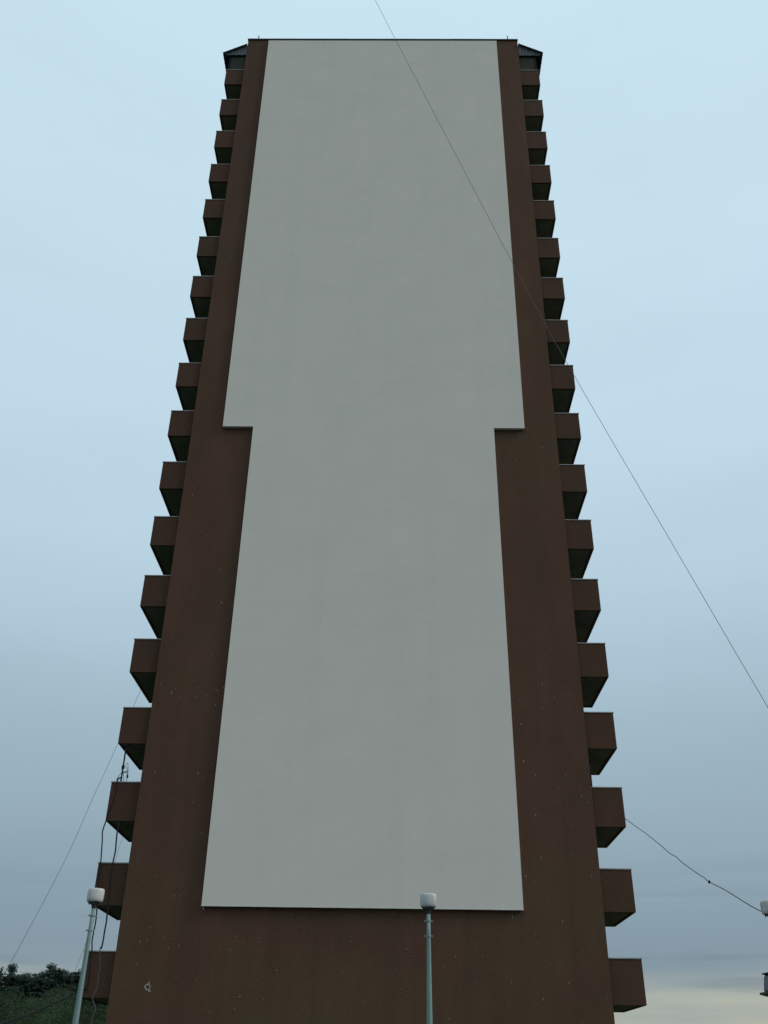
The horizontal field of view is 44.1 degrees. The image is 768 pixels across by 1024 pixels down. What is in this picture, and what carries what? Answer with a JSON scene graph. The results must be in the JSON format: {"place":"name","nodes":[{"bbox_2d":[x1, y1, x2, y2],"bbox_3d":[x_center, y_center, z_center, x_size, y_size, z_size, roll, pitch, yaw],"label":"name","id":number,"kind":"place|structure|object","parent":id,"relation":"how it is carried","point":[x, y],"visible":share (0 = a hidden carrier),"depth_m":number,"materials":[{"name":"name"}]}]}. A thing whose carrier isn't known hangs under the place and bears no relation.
{"place":"outdoors","nodes":[
{"label":"outdoors","id":0,"kind":"place"},
{"bbox_2d":[0,689,140,981],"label":"guy wire","id":1,"kind":"object","parent":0,"point":[67,855],"visible":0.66,"depth_m":90.58,"materials":[{"name":"grey metal"}]},
{"bbox_2d":[61,838,122,1007],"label":"guy wire","id":2,"kind":"object","parent":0,"point":[85,944],"visible":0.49,"depth_m":85.99,"materials":[{"name":"grey metal"}]},
{"bbox_2d":[0,0,767,1023],"label":"sky","id":3,"kind":"structure","parent":0,"point":[655,125],"materials":[{"name":"blue"}]},
{"bbox_2d":[375,0,767,706],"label":"overhead wire","id":4,"kind":"object","parent":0,"point":[573,374],"visible":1,"depth_m":30.70,"materials":[{"name":"black metal"}]},
{"label":"ground","id":5,"kind":"structure","parent":0,"visible":0},
{"bbox_2d":[6,963,17,995],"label":"pine tree","id":6,"kind":"object","parent":5,"relation":"on","point":[12,968],"visible":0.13,"depth_m":120.10,"materials":[{"name":"green plant"}]},
{"bbox_2d":[0,972,24,1020],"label":"pine tree","id":7,"kind":"object","parent":5,"relation":"on","point":[10,979],"visible":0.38,"depth_m":112.25,"materials":[{"name":"green plant"}]},
{"bbox_2d":[0,986,38,1023],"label":"broadleaf tree","id":8,"kind":"object","parent":5,"relation":"on","point":[11,997],"visible":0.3,"depth_m":104.57,"materials":[{"name":"green plant"}]},
{"bbox_2d":[5,972,40,1023],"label":"pine tree","id":9,"kind":"object","parent":5,"relation":"on","point":[22,982],"visible":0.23,"depth_m":114.36,"materials":[{"name":"green plant"}]},
{"bbox_2d":[15,976,52,1022],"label":"pine tree","id":10,"kind":"object","parent":5,"relation":"on","point":[38,985],"visible":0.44,"depth_m":113.01,"materials":[{"name":"green plant"}]},
{"bbox_2d":[38,970,46,977],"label":"pine tree","id":11,"kind":"object","parent":5,"relation":"on","point":[42,975],"visible":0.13,"depth_m":121.39,"materials":[{"name":"green plant"}]},
{"bbox_2d":[43,962,56,986],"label":"pine tree","id":12,"kind":"object","parent":5,"relation":"on","point":[48,975],"visible":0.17,"depth_m":120.89,"materials":[{"name":"green plant"}]},
{"bbox_2d":[39,967,68,1012],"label":"pine tree","id":13,"kind":"object","parent":5,"relation":"on","point":[56,974],"visible":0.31,"depth_m":114.13,"materials":[{"name":"green plant"}]},
{"bbox_2d":[39,990,75,1023],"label":"broadleaf tree","id":14,"kind":"object","parent":5,"relation":"on","point":[64,1001],"visible":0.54,"depth_m":90.98,"materials":[{"name":"green plant"}]},
{"bbox_2d":[41,1003,74,1023],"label":"broadleaf tree","id":15,"kind":"object","parent":5,"relation":"on","point":[59,1010],"visible":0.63,"depth_m":81.01,"materials":[{"name":"green plant"}]},
{"bbox_2d":[37,984,82,1023],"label":"broadleaf tree","id":16,"kind":"object","parent":5,"relation":"on","point":[65,991],"visible":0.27,"depth_m":99.90,"materials":[{"name":"green plant"}]},
{"bbox_2d":[55,971,87,1022],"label":"pine tree","id":17,"kind":"object","parent":5,"relation":"on","point":[67,981],"visible":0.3,"depth_m":113.14,"materials":[{"name":"green plant"}]},
{"bbox_2d":[63,1011,90,1023],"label":"broadleaf tree","id":18,"kind":"object","parent":5,"relation":"on","point":[79,1016],"visible":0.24,"depth_m":92.05,"materials":[{"name":"green plant"}]},
{"bbox_2d":[53,979,107,1023],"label":"broadleaf tree","id":19,"kind":"object","parent":5,"relation":"on","point":[85,1002],"visible":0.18,"depth_m":99.40,"materials":[{"name":"green plant"}]},
{"bbox_2d":[72,972,97,1018],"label":"pine tree","id":20,"kind":"object","parent":5,"relation":"on","point":[84,1001],"visible":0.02,"depth_m":112.12,"materials":[{"name":"green plant"}]},
{"bbox_2d":[68,1003,107,1023],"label":"broadleaf tree","id":21,"kind":"object","parent":5,"relation":"on","point":[87,1016],"visible":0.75,"depth_m":81.30,"materials":[{"name":"green plant"}]},
{"bbox_2d":[70,994,106,1023],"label":"broadleaf tree","id":22,"kind":"object","parent":5,"relation":"on","point":[99,1005],"visible":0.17,"depth_m":99.12,"materials":[{"name":"green plant"}]},
{"bbox_2d":[82,38,646,1023],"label":"apartment tower","id":23,"kind":"structure","parent":5,"relation":"on","point":[374,422],"depth_m":38.09,"materials":[{"name":"concrete"}]},
{"bbox_2d":[0,988,84,1023],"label":"supply cable","id":24,"kind":"object","parent":23,"relation":"attached to","point":[22,1016],"visible":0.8,"depth_m":25.75,"materials":[{"name":"black rubber"}]},
{"bbox_2d":[91,947,100,1023],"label":"hanging cable","id":25,"kind":"object","parent":23,"relation":"hanging from","point":[96,989],"visible":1,"depth_m":30.82,"materials":[{"name":"black rubber"}]},
{"bbox_2d":[86,776,121,990],"bbox_3d":[-9.759,12.577,32.663,0.410,7.020,0.160,12,-33,-18],"label":"hanging cable","id":26,"kind":"object","parent":23,"relation":"hanging from","point":[98,882],"visible":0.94,"depth_m":32.67,"materials":[{"name":"black rubber"}]},
{"bbox_2d":[101,822,121,948],"bbox_3d":[-9.381,12.798,32.693,0.153,4.204,0.380,0,-31,1],"label":"hanging cable","id":27,"kind":"object","parent":23,"relation":"hanging from","point":[110,885],"visible":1,"depth_m":32.49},
{"bbox_2d":[116,744,128,782],"bbox_3d":[-9.540,9.551,34.693,0.448,2.100,0.162,-2,-31,5],"label":"antenna mast","id":28,"kind":"object","parent":23,"relation":"on","point":[123,765],"visible":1,"depth_m":34.76,"materials":[{"name":"grey metal"}]},
{"bbox_2d":[589,760,592,786],"bbox_3d":[7.561,9.994,34.468,0.100,1.960,0.100,0,-31,1],"label":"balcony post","id":29,"kind":"object","parent":23,"relation":"attached to","point":[590,773],"visible":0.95,"depth_m":34.69,"materials":[{"name":"grey metal"}]},
{"bbox_2d":[626,819,760,911],"bbox_3d":[8.712,9.915,27.398,0.504,4.999,12.330,1,-31,0],"label":"drop wire","id":30,"kind":"object","parent":23,"relation":"hanging from","point":[709,882],"visible":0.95,"depth_m":26.66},
{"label":"pavement","id":31,"kind":"structure","parent":0,"visible":0},
{"bbox_2d":[72,888,104,1023],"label":"street lamp","id":32,"kind":"object","parent":31,"relation":"on","point":[95,897],"visible":1,"depth_m":20.57,"materials":[{"name":"metal"}]},
{"bbox_2d":[420,893,436,1023],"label":"street lamp","id":33,"kind":"object","parent":31,"relation":"on","point":[428,902],"visible":1,"depth_m":20.55,"materials":[{"name":"metal"}]},
{"bbox_2d":[760,900,767,916],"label":"street lamp","id":34,"kind":"object","parent":31,"relation":"on","point":[764,906],"visible":1,"depth_m":20.80,"materials":[{"name":"metal"}]},
{"bbox_2d":[760,972,767,996],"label":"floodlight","id":35,"kind":"object","parent":34,"relation":"attached to","point":[765,993],"visible":1,"depth_m":20.08,"materials":[{"name":"metal"}]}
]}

